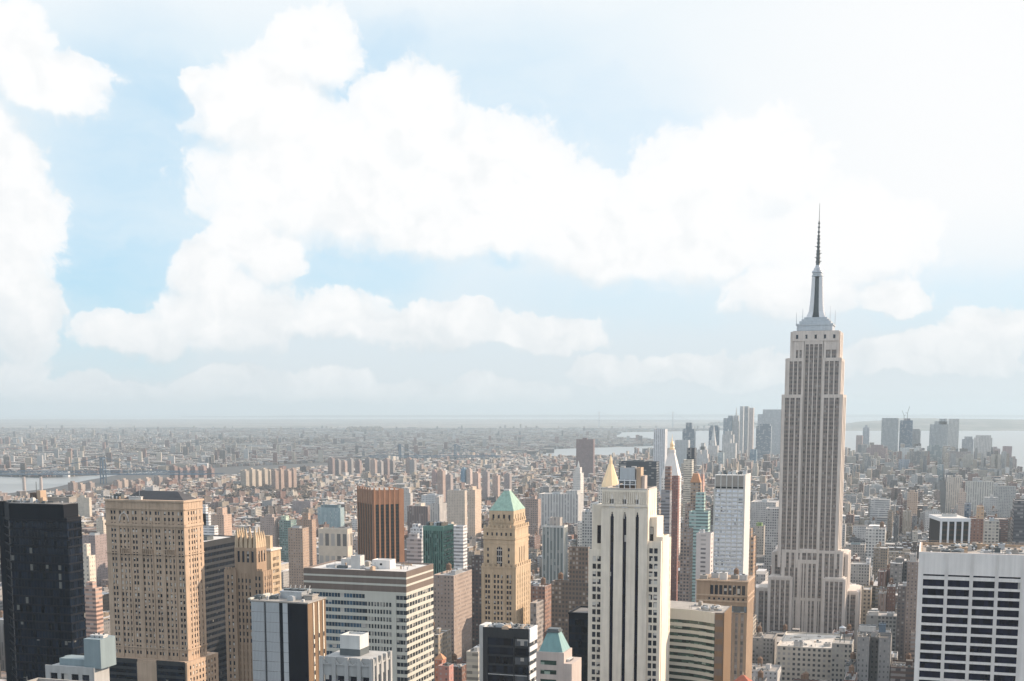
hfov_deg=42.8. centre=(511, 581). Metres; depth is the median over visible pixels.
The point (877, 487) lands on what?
city building
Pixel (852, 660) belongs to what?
city building
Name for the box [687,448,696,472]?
office tower
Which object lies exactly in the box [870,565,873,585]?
city building
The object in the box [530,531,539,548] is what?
city building
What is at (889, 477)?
city building
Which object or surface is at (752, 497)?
city building
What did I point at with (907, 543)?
city building
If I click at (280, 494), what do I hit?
city building
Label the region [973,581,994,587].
window
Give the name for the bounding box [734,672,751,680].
office building
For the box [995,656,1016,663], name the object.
window
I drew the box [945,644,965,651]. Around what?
window
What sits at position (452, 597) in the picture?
apartment building
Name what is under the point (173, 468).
apartment slab
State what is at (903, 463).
skyscraper
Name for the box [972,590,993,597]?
window
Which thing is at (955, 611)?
window
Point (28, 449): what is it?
city blocks
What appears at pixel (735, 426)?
skyscraper
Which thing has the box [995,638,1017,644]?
window
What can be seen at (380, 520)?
office tower
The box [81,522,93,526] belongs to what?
city building
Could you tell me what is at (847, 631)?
city building
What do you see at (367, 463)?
apartment slab
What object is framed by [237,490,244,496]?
city building
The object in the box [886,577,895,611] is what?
city building
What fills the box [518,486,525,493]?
city building
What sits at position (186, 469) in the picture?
apartment slab
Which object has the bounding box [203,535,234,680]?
office tower
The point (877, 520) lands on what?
city building
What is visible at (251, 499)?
city building
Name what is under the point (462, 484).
city building
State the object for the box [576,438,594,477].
apartment tower
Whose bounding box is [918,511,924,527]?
city building
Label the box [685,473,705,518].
office tower
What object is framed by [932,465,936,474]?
city building
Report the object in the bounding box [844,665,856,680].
city building
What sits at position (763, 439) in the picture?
skyscraper
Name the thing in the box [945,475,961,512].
apartment tower
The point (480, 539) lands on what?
city building
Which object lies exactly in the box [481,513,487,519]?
city building
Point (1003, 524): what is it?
city building
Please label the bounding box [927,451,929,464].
city building
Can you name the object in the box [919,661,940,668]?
window
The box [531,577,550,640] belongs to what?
office building
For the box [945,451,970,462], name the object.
skyscraper
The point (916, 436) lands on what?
skyscraper
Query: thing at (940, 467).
skyscraper
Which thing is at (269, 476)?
apartment slab
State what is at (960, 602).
window
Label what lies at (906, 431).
skyscraper
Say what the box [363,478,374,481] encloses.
city building
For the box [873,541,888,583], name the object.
city building
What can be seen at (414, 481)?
city building
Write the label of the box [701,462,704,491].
apartment tower
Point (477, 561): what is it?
apartment tower
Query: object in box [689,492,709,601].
apartment tower
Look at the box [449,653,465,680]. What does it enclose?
city building
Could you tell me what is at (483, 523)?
city building
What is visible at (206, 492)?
city building
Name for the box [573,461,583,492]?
clock tower
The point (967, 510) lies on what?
office tower
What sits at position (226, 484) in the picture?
city building
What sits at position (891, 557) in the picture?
city building
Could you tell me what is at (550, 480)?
city building
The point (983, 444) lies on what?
skyscraper
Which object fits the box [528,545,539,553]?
city building
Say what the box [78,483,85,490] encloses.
apartment slab
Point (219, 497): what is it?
city building
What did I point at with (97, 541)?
apartment tower
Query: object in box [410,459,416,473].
apartment slab
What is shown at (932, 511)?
city building
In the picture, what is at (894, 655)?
office building
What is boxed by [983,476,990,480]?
city building
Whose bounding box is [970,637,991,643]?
window
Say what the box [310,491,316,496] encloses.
city building
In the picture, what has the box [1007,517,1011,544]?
city building
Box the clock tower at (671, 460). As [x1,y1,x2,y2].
[661,438,681,559]
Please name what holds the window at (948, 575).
in the office tower at (970, 614)
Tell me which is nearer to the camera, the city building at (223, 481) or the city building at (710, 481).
the city building at (710, 481)
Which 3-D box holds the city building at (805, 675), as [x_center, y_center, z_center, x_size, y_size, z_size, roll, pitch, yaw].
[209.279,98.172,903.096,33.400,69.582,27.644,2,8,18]
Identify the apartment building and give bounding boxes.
[77,495,91,516]
[203,504,217,534]
[292,501,312,513]
[318,527,352,565]
[433,563,471,661]
[679,519,692,601]
[965,480,993,513]
[993,486,1015,517]
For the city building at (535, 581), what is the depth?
1618.31 m
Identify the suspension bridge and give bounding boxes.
[0,457,222,483]
[356,444,513,459]
[580,412,692,427]
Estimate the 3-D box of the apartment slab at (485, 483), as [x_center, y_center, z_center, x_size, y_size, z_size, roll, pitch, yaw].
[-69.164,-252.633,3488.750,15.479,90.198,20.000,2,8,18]
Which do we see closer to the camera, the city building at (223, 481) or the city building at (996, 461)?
the city building at (223, 481)
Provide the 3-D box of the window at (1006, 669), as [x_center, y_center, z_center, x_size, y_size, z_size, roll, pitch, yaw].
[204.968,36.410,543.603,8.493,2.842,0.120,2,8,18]
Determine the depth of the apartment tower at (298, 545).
1462.28 m
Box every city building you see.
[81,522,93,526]
[103,484,116,489]
[145,485,158,490]
[165,478,177,483]
[167,481,173,486]
[197,490,210,495]
[202,495,210,504]
[211,482,217,487]
[211,501,220,509]
[213,495,224,499]
[214,478,225,483]
[215,489,221,494]
[218,500,228,507]
[223,482,230,488]
[223,489,230,495]
[224,505,235,513]
[225,497,238,502]
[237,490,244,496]
[243,496,257,502]
[250,516,261,521]
[251,507,261,516]
[252,488,259,493]
[254,492,263,499]
[262,499,276,506]
[264,505,273,515]
[273,505,280,513]
[276,489,285,498]
[278,498,288,505]
[287,490,297,496]
[300,465,309,471]
[301,507,314,514]
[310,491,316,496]
[317,481,324,486]
[317,522,328,536]
[322,477,329,483]
[324,491,331,497]
[329,485,338,491]
[340,489,345,495]
[361,472,371,478]
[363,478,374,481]
[370,476,380,480]
[382,474,389,479]
[397,478,406,482]
[410,479,420,482]
[412,474,418,479]
[413,482,419,488]
[419,480,430,486]
[433,622,450,677]
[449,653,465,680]
[459,482,464,488]
[467,536,475,545]
[467,545,479,563]
[476,537,483,547]
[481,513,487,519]
[481,520,488,527]
[486,496,498,501]
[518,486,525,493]
[522,477,529,482]
[524,473,533,479]
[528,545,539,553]
[530,462,537,467]
[530,482,538,488]
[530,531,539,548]
[530,549,541,558]
[531,560,536,573]
[531,575,540,584]
[537,555,541,566]
[539,558,541,577]
[540,485,551,492]
[547,477,552,484]
[561,464,569,469]
[562,522,574,532]
[569,524,577,538]
[571,536,577,545]
[644,452,649,458]
[706,478,714,483]
[707,461,712,473]
[710,503,713,524]
[713,465,718,476]
[739,459,745,468]
[750,494,754,503]
[752,463,758,475]
[752,625,776,664]
[752,656,781,680]
[752,670,766,680]
[753,614,755,635]
[756,619,760,631]
[768,624,802,636]
[793,671,825,680]
[833,624,853,638]
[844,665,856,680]
[845,652,856,674]
[856,631,891,680]
[861,580,886,607]
[864,456,871,470]
[864,517,874,524]
[870,487,874,493]
[870,498,890,518]
[870,516,887,524]
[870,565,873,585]
[871,483,882,491]
[872,469,879,478]
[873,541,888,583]
[878,564,889,585]
[878,587,886,611]
[881,466,891,474]
[883,477,886,486]
[885,462,893,466]
[885,474,892,485]
[885,542,901,545]
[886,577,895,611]
[887,510,892,539]
[888,545,910,555]
[888,549,910,563]
[889,479,897,487]
[889,555,894,563]
[890,558,906,590]
[890,652,913,680]
[891,488,900,499]
[893,503,895,518]
[893,511,899,541]
[897,493,902,504]
[898,450,901,461]
[898,475,903,480]
[898,505,902,533]
[899,533,905,542]
[899,554,908,560]
[902,500,906,509]
[902,507,910,533]
[902,535,910,540]
[902,541,911,545]
[909,542,919,558]
[910,629,915,660]
[911,474,917,484]
[911,515,916,540]
[912,451,920,465]
[912,526,917,543]
[917,475,921,484]
[918,492,922,501]
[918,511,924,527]
[919,459,922,469]
[919,519,923,531]
[922,455,926,472]
[924,506,939,531]
[925,477,936,484]
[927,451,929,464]
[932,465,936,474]
[932,481,938,489]
[934,491,939,501]
[944,453,948,470]
[945,472,955,485]
[950,453,955,467]
[956,458,962,465]
[958,470,965,478]
[963,454,972,467]
[968,473,977,480]
[973,460,976,468]
[974,447,977,459]
[976,469,986,479]
[981,453,983,467]
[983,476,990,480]
[983,495,997,516]
[985,514,1007,542]
[990,505,997,517]
[991,453,1000,468]
[994,469,1001,475]
[1001,451,1006,466]
[1001,459,1004,468]
[1006,475,1012,485]
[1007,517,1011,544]
[1009,457,1012,470]
[1016,466,1022,473]
[1016,472,1021,478]
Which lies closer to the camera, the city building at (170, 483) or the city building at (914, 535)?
the city building at (914, 535)
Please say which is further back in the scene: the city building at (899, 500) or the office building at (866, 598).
the city building at (899, 500)
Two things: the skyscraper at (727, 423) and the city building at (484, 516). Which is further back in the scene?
the skyscraper at (727, 423)
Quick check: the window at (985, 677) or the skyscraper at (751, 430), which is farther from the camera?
the skyscraper at (751, 430)
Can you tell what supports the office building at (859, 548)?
on the ground at (237, 469)
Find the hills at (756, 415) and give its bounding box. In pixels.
[181,414,1023,416]
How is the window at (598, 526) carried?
in the office tower at (629, 573)
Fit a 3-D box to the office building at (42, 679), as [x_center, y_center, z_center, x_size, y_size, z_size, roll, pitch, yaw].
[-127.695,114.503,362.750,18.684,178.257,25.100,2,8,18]
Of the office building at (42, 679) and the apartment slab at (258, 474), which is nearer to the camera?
the office building at (42, 679)
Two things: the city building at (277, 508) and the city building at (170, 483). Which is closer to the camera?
the city building at (277, 508)
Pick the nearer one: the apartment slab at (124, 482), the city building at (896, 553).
the city building at (896, 553)
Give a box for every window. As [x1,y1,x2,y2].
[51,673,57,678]
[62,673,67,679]
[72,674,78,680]
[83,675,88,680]
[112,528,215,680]
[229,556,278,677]
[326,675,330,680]
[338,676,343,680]
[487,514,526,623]
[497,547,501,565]
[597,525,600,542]
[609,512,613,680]
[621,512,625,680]
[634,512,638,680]
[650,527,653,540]
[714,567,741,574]
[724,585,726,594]
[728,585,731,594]
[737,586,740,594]
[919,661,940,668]
[919,670,939,677]
[920,643,941,650]
[920,652,940,659]
[921,616,942,622]
[921,625,941,631]
[921,634,941,641]
[922,588,943,595]
[922,597,943,604]
[922,607,942,613]
[923,574,944,575]
[923,579,943,585]
[944,654,965,660]
[944,663,965,669]
[944,672,964,678]
[945,635,966,642]
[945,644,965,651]
[946,608,967,614]
[946,617,967,623]
[946,626,966,633]
[947,589,968,596]
[947,599,968,605]
[948,575,969,576]
[948,580,968,586]
[969,655,990,662]
[969,664,990,671]
[969,673,989,680]
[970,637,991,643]
[970,646,991,652]
[971,618,992,625]
[971,627,992,634]
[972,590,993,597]
[972,600,993,606]
[972,609,992,615]
[973,576,994,577]
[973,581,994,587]
[994,666,1015,672]
[994,675,1015,680]
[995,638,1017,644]
[995,647,1016,654]
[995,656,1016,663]
[996,619,1017,626]
[996,629,1017,635]
[997,601,1018,607]
[997,610,1018,616]
[998,582,1019,588]
[998,591,1019,598]
[999,577,1020,578]
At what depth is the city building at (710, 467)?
4758.06 m
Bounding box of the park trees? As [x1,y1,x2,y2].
[125,421,757,498]
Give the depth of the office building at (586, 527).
1507.05 m
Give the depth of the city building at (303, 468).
4905.17 m
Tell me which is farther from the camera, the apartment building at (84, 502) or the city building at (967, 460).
the city building at (967, 460)
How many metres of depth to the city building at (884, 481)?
3772.73 m
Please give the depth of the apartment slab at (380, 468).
4749.07 m
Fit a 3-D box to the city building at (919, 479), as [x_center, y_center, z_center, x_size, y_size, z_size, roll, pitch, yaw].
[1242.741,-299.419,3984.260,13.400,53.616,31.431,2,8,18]
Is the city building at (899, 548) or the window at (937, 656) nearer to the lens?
the window at (937, 656)
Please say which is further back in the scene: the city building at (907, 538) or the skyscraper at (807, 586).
the city building at (907, 538)
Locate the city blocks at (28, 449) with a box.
[0,424,722,477]
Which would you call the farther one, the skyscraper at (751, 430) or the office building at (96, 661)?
the skyscraper at (751, 430)
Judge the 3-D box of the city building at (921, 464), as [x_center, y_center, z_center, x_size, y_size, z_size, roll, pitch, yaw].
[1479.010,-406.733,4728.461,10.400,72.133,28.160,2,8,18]
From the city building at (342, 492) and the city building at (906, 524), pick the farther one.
the city building at (342, 492)
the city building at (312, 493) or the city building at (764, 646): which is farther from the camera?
the city building at (312, 493)
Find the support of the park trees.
on the ground at (237, 469)
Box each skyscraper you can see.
[675,440,689,466]
[682,423,695,447]
[696,450,708,465]
[698,443,707,453]
[708,426,718,460]
[709,425,719,444]
[717,452,724,465]
[722,429,734,451]
[723,416,732,433]
[724,439,736,464]
[732,407,739,453]
[739,406,743,455]
[743,406,748,455]
[748,408,753,454]
[750,449,756,463]
[755,206,861,648]
[756,424,771,459]
[757,414,762,425]
[763,409,780,454]
[856,435,862,451]
[863,425,869,447]
[866,445,886,457]
[881,418,898,453]
[898,459,909,469]
[899,406,912,448]
[900,448,918,458]
[912,429,920,447]
[927,445,941,463]
[929,419,947,462]
[937,464,943,479]
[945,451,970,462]
[948,419,958,447]
[962,436,973,453]
[973,435,991,459]
[1002,446,1011,457]
[1012,456,1016,467]
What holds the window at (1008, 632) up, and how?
in the office tower at (970, 614)
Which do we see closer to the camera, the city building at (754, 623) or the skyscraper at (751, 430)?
the city building at (754, 623)
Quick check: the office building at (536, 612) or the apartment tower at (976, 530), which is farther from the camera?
the apartment tower at (976, 530)
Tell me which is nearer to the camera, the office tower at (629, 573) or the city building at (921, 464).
the office tower at (629, 573)
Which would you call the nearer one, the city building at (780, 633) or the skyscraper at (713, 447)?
the city building at (780, 633)
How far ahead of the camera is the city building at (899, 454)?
4883.81 m
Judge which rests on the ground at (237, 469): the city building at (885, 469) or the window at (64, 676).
the city building at (885, 469)
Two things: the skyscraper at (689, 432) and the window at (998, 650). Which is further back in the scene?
the skyscraper at (689, 432)
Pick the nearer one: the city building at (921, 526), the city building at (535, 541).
the city building at (535, 541)
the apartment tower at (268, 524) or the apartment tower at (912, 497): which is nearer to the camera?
the apartment tower at (268, 524)
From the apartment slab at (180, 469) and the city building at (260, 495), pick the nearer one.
the city building at (260, 495)
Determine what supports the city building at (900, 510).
on the ground at (237, 469)
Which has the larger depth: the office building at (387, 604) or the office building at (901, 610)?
the office building at (901, 610)
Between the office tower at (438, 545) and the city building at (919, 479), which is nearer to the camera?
the office tower at (438, 545)
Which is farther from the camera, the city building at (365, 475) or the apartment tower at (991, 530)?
the city building at (365, 475)
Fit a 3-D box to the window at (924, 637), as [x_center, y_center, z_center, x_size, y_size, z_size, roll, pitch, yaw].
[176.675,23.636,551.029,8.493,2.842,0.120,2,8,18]
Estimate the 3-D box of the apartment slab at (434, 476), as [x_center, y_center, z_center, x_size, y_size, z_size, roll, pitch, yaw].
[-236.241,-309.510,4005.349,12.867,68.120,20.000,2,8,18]
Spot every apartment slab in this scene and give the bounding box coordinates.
[68,481,77,490]
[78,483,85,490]
[85,481,94,488]
[113,480,121,488]
[120,478,128,487]
[128,480,134,487]
[142,477,150,481]
[154,475,162,485]
[169,465,177,478]
[178,467,182,478]
[183,466,189,476]
[190,466,197,477]
[199,465,206,477]
[207,467,214,477]
[240,469,248,487]
[247,468,255,486]
[255,469,261,487]
[259,468,267,485]
[268,469,270,484]
[271,469,278,488]
[277,468,283,489]
[284,469,291,487]
[289,468,296,487]
[328,457,334,474]
[335,459,340,475]
[341,460,347,473]
[347,458,353,474]
[355,459,361,473]
[365,457,371,471]
[370,459,376,474]
[377,460,383,474]
[383,458,389,474]
[390,459,394,474]
[406,457,411,472]
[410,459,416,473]
[432,469,436,484]
[437,469,445,502]
[446,473,452,500]
[461,467,466,482]
[466,468,471,484]
[473,471,480,488]
[482,470,489,498]
[492,474,499,496]
[504,472,511,490]
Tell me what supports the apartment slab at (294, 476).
on the ground at (237, 469)
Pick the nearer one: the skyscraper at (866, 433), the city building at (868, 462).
the city building at (868, 462)
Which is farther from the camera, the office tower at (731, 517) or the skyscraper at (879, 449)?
the skyscraper at (879, 449)
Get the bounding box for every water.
[0,414,1023,492]
[845,418,1023,430]
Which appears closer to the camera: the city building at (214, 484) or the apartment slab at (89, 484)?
the apartment slab at (89, 484)
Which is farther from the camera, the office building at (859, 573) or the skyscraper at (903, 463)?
the skyscraper at (903, 463)
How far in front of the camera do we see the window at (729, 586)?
810.75 m
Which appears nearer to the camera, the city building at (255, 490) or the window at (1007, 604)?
the window at (1007, 604)
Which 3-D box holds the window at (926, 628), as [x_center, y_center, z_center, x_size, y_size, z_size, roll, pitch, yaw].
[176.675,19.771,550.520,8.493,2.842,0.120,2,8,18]
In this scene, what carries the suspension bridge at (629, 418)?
on the water at (1013, 439)
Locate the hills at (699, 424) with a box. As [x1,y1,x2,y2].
[670,423,756,425]
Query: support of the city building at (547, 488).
on the ground at (237, 469)
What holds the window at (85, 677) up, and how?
in the office building at (96, 661)
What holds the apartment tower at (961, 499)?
on the ground at (237, 469)
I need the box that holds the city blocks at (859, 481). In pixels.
[0,442,1023,680]
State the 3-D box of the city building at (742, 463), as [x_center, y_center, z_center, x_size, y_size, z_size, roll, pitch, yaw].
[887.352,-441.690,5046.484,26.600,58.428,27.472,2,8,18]
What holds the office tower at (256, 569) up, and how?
on the ground at (237, 469)
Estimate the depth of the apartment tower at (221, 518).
1759.27 m
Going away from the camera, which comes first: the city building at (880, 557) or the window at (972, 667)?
the window at (972, 667)
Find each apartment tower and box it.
[82,532,107,586]
[83,543,95,586]
[84,581,103,637]
[96,517,105,533]
[211,507,231,535]
[260,514,278,546]
[288,525,309,587]
[297,513,316,567]
[404,488,412,523]
[407,502,429,537]
[430,496,446,521]
[447,489,466,524]
[468,486,480,537]
[471,555,483,647]
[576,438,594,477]
[653,429,667,495]
[661,466,671,536]
[670,475,679,600]
[683,459,693,518]
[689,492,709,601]
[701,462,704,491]
[904,552,918,659]
[907,490,917,525]
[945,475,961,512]
[957,488,965,516]
[969,505,983,542]
[983,517,999,543]
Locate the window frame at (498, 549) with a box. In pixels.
[497,547,501,565]
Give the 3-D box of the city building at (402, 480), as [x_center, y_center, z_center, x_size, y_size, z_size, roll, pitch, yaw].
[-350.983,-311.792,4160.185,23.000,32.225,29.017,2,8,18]
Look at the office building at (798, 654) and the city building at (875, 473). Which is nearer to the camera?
the office building at (798, 654)
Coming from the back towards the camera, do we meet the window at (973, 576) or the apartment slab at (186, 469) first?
the apartment slab at (186, 469)
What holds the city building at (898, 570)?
on the ground at (237, 469)
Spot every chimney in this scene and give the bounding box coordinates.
[22,475,25,490]
[39,475,42,489]
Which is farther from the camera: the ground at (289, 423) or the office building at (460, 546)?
the ground at (289, 423)
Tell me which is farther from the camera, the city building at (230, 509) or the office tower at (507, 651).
the city building at (230, 509)
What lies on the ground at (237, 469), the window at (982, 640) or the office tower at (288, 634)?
the office tower at (288, 634)
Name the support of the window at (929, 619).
in the office tower at (970, 614)
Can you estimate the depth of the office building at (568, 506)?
2514.71 m
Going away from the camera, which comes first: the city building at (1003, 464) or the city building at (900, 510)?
the city building at (900, 510)
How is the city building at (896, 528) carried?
on the ground at (237, 469)
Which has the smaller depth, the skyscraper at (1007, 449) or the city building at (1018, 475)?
the city building at (1018, 475)
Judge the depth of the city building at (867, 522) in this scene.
2277.78 m
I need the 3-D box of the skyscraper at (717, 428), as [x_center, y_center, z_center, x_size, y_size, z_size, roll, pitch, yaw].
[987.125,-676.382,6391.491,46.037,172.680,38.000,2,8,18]
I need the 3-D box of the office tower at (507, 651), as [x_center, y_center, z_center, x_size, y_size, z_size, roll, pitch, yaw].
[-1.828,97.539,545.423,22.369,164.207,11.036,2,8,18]
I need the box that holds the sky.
[0,0,1023,414]
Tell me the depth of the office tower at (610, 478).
1803.35 m
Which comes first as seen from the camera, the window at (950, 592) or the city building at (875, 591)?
the window at (950, 592)
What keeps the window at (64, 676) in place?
in the office building at (96, 661)
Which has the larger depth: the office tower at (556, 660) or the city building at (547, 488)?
the city building at (547, 488)
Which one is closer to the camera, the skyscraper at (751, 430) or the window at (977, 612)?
the window at (977, 612)
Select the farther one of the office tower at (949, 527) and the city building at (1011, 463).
the city building at (1011, 463)
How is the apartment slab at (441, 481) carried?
on the ground at (237, 469)
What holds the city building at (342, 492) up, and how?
on the ground at (237, 469)
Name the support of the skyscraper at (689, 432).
on the ground at (237, 469)
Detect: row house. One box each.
[435,653,445,680]
[438,662,453,680]
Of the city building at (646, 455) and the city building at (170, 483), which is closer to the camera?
the city building at (170, 483)
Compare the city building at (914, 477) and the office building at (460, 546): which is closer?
the office building at (460, 546)
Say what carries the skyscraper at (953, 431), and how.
on the ground at (237, 469)
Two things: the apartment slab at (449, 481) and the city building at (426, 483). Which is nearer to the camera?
the apartment slab at (449, 481)
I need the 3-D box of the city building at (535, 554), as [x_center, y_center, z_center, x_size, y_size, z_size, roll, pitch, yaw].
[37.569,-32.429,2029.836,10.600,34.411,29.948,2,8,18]
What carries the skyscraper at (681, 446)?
on the ground at (237, 469)
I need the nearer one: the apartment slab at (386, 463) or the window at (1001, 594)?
the window at (1001, 594)
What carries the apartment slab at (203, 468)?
on the ground at (237, 469)
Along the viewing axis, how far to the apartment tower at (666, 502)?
1453.05 m
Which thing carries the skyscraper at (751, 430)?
on the ground at (237, 469)
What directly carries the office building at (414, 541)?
on the ground at (237, 469)
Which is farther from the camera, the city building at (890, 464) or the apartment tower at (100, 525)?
the city building at (890, 464)
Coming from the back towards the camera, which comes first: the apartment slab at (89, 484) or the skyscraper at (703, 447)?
the skyscraper at (703, 447)
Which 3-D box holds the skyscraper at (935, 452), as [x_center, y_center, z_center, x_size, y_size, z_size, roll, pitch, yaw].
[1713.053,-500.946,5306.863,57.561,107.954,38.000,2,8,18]
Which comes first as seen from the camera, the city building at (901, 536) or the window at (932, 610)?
the window at (932, 610)
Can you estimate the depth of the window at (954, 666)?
549.52 m
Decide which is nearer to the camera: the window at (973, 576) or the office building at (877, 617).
the window at (973, 576)
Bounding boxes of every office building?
[26,677,76,680]
[45,632,115,680]
[279,515,295,561]
[303,554,433,680]
[317,504,344,527]
[406,533,422,562]
[410,523,423,537]
[421,493,443,504]
[454,525,466,568]
[466,645,478,680]
[520,492,540,543]
[530,599,543,650]
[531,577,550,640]
[539,490,583,527]
[551,546,589,644]
[582,509,591,548]
[669,600,731,680]
[695,529,713,601]
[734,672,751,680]
[750,499,778,533]
[755,522,764,554]
[764,507,778,575]
[776,631,842,680]
[831,626,853,680]
[846,542,865,561]
[850,557,870,584]
[856,623,890,658]
[860,585,871,623]
[865,521,885,573]
[866,610,896,650]
[891,651,897,661]
[895,581,906,659]
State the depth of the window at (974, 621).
544.04 m
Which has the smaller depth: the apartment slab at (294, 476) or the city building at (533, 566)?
the city building at (533, 566)
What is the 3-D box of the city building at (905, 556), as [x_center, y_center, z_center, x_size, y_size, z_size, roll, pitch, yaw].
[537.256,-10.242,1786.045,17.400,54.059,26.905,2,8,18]
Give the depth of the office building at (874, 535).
1763.64 m
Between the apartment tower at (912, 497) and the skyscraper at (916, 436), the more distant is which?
the skyscraper at (916, 436)
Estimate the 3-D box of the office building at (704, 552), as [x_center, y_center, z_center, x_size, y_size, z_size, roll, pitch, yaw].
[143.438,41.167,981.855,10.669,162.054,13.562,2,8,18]
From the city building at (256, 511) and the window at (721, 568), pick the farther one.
the city building at (256, 511)
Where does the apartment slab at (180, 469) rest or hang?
on the ground at (237, 469)
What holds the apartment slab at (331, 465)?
on the ground at (237, 469)
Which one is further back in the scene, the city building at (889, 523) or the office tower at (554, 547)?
the city building at (889, 523)
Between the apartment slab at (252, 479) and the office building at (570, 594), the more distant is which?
the apartment slab at (252, 479)
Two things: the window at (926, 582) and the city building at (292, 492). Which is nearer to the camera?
the window at (926, 582)
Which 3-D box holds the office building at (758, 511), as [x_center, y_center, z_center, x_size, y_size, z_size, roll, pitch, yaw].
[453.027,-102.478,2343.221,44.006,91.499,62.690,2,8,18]
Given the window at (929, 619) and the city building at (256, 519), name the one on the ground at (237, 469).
the city building at (256, 519)
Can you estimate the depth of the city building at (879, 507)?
2339.12 m
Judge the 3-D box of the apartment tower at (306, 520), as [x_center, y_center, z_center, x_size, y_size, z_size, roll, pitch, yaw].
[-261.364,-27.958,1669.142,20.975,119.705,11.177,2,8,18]
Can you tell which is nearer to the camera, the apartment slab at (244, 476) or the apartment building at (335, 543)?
the apartment building at (335, 543)
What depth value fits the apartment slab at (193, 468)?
4583.10 m
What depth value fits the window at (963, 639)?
547.91 m
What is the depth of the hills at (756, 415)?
43019.20 m
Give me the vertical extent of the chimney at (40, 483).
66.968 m
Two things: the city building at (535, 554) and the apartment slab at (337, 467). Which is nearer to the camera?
the city building at (535, 554)
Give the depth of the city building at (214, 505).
3105.90 m
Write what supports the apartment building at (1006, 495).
on the ground at (237, 469)
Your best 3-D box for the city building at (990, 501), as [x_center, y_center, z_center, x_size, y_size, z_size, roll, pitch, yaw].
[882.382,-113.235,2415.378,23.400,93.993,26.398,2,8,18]
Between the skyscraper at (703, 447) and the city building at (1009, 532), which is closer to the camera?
the city building at (1009, 532)
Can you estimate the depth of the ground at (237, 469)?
4856.49 m
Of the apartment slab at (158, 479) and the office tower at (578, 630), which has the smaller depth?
the office tower at (578, 630)
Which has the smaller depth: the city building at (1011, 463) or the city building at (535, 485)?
the city building at (535, 485)
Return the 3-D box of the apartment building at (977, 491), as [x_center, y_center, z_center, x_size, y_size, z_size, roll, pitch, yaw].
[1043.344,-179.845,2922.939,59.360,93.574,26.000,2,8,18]
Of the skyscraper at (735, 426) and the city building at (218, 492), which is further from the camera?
the skyscraper at (735, 426)
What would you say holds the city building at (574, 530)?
on the ground at (237, 469)
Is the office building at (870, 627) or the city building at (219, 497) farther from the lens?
the city building at (219, 497)
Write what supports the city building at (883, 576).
on the ground at (237, 469)
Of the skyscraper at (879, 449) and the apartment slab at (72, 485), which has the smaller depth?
the apartment slab at (72, 485)
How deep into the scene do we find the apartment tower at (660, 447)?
3588.89 m
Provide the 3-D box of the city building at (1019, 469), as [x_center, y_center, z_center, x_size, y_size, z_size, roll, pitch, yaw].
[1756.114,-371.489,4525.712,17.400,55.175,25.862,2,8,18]
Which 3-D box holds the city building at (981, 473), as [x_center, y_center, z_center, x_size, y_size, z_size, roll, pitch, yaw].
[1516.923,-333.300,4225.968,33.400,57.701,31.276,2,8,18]
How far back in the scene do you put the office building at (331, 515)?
2613.02 m
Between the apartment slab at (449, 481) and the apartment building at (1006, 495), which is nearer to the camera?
the apartment building at (1006, 495)
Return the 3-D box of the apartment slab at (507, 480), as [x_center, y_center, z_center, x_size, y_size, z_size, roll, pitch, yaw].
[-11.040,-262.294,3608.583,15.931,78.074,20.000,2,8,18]
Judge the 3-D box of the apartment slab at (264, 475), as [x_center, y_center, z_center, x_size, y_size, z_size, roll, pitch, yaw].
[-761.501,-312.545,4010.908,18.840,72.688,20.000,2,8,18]
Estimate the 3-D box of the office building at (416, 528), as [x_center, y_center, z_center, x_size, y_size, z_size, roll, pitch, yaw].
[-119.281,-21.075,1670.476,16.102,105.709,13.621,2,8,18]
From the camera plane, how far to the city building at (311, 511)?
2916.29 m
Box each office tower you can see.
[0,484,86,680]
[104,490,218,680]
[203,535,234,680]
[224,527,281,680]
[248,585,325,680]
[319,631,391,680]
[357,486,404,563]
[423,521,453,618]
[479,622,537,680]
[481,489,530,624]
[536,627,580,680]
[542,517,567,583]
[568,606,587,680]
[578,455,618,545]
[588,466,670,680]
[619,460,658,514]
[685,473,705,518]
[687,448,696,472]
[696,567,754,680]
[713,470,750,574]
[748,527,756,613]
[914,537,1023,680]
[928,513,970,542]
[964,503,970,517]
[1011,499,1023,544]
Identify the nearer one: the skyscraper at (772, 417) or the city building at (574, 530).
the city building at (574, 530)
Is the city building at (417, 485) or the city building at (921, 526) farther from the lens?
the city building at (417, 485)
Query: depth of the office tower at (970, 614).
545.36 m
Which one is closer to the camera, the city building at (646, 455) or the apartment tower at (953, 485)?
the apartment tower at (953, 485)
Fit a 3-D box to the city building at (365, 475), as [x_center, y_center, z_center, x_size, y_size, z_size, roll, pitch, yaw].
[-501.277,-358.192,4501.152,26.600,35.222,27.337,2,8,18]
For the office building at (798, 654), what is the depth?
1027.57 m
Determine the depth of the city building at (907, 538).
2072.38 m
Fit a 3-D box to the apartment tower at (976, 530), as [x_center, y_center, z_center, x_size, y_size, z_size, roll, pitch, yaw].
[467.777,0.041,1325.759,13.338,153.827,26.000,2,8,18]
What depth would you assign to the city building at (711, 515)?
2354.26 m
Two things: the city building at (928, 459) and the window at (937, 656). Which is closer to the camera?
the window at (937, 656)
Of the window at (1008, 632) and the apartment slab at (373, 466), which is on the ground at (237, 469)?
the apartment slab at (373, 466)
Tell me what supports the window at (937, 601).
in the office tower at (970, 614)
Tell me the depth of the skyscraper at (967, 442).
5877.35 m
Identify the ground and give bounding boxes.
[0,419,757,477]
[8,463,945,512]
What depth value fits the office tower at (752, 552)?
1159.95 m
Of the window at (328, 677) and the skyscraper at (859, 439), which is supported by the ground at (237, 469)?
the skyscraper at (859, 439)
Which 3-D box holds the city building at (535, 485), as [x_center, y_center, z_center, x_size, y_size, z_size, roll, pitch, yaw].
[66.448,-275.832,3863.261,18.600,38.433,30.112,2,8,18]
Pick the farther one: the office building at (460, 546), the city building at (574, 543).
the city building at (574, 543)

